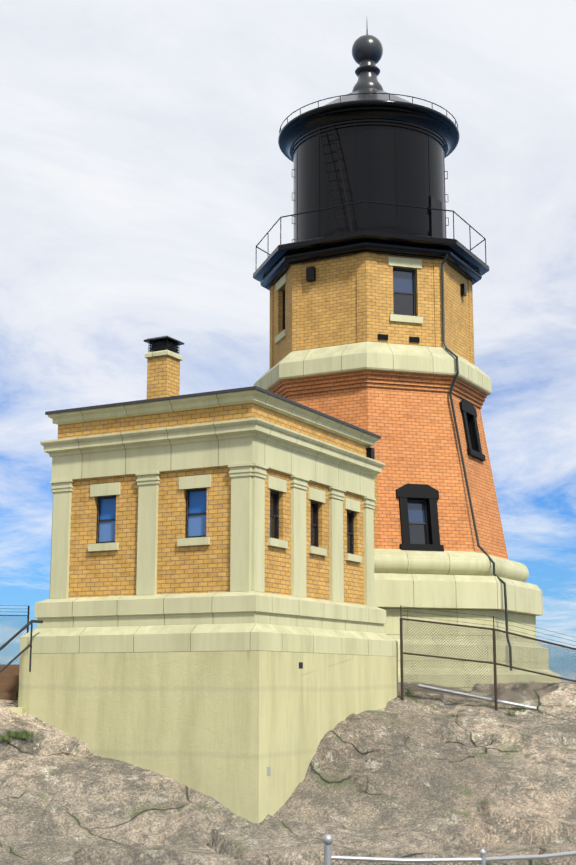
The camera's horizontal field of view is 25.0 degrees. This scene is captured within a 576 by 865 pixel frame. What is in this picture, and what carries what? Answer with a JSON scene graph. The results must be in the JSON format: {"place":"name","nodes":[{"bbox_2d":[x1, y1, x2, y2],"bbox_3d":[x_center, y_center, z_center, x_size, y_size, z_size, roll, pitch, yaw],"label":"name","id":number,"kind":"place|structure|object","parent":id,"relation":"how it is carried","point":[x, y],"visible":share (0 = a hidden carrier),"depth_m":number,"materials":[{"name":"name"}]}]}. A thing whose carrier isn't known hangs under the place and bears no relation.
{"place":"outdoors","nodes":[
{"label":"outdoors","id":0,"kind":"place"},
{"bbox_2d":[0,681,575,864],"bbox_3d":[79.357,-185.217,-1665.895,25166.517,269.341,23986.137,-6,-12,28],"label":"rock outcrop","id":1,"kind":"object","parent":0,"point":[420,774],"visible":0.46,"depth_m":23.91,"materials":[{"name":"stone"}]},
{"bbox_2d":[0,605,29,665],"bbox_3d":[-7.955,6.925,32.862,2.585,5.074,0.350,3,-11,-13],"label":"chain-link fence","id":2,"kind":"object","parent":1,"relation":"on","point":[27,620],"visible":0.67,"depth_m":33.40,"materials":[{"name":"metal"}]},
{"bbox_2d":[0,620,42,715],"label":"entrance steps","id":3,"kind":"structure","parent":1,"relation":"on","point":[9,682],"depth_m":26.78,"materials":[{"name":"concrete"}]},
{"bbox_2d":[18,336,397,823],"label":"annex building","id":4,"kind":"structure","parent":1,"relation":"on","point":[210,614],"depth_m":25.67,"materials":[{"name":"concrete"}]},
{"bbox_2d":[0,689,525,741],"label":"grass tufts","id":5,"kind":"object","parent":1,"relation":"on","point":[22,734],"visible":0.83,"depth_m":24.83,"materials":[{"name":"green plant"}]},
{"bbox_2d":[253,28,560,690],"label":"lighthouse tower","id":6,"kind":"structure","parent":1,"relation":"on","point":[369,276],"depth_m":34.08,"materials":[{"name":"brick"}]},
{"bbox_2d":[323,834,575,864],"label":"metal railing","id":7,"kind":"object","parent":1,"relation":"on","point":[329,857],"visible":1,"depth_m":10.62,"materials":[{"name":"grey metal"}]},
{"bbox_2d":[400,605,575,710],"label":"security fence","id":8,"kind":"object","parent":1,"relation":"on","point":[495,699],"visible":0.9,"depth_m":29.24,"materials":[{"name":"grey metal"}]},
{"bbox_2d":[0,0,575,681],"label":"sky","id":9,"kind":"structure","parent":0,"point":[144,169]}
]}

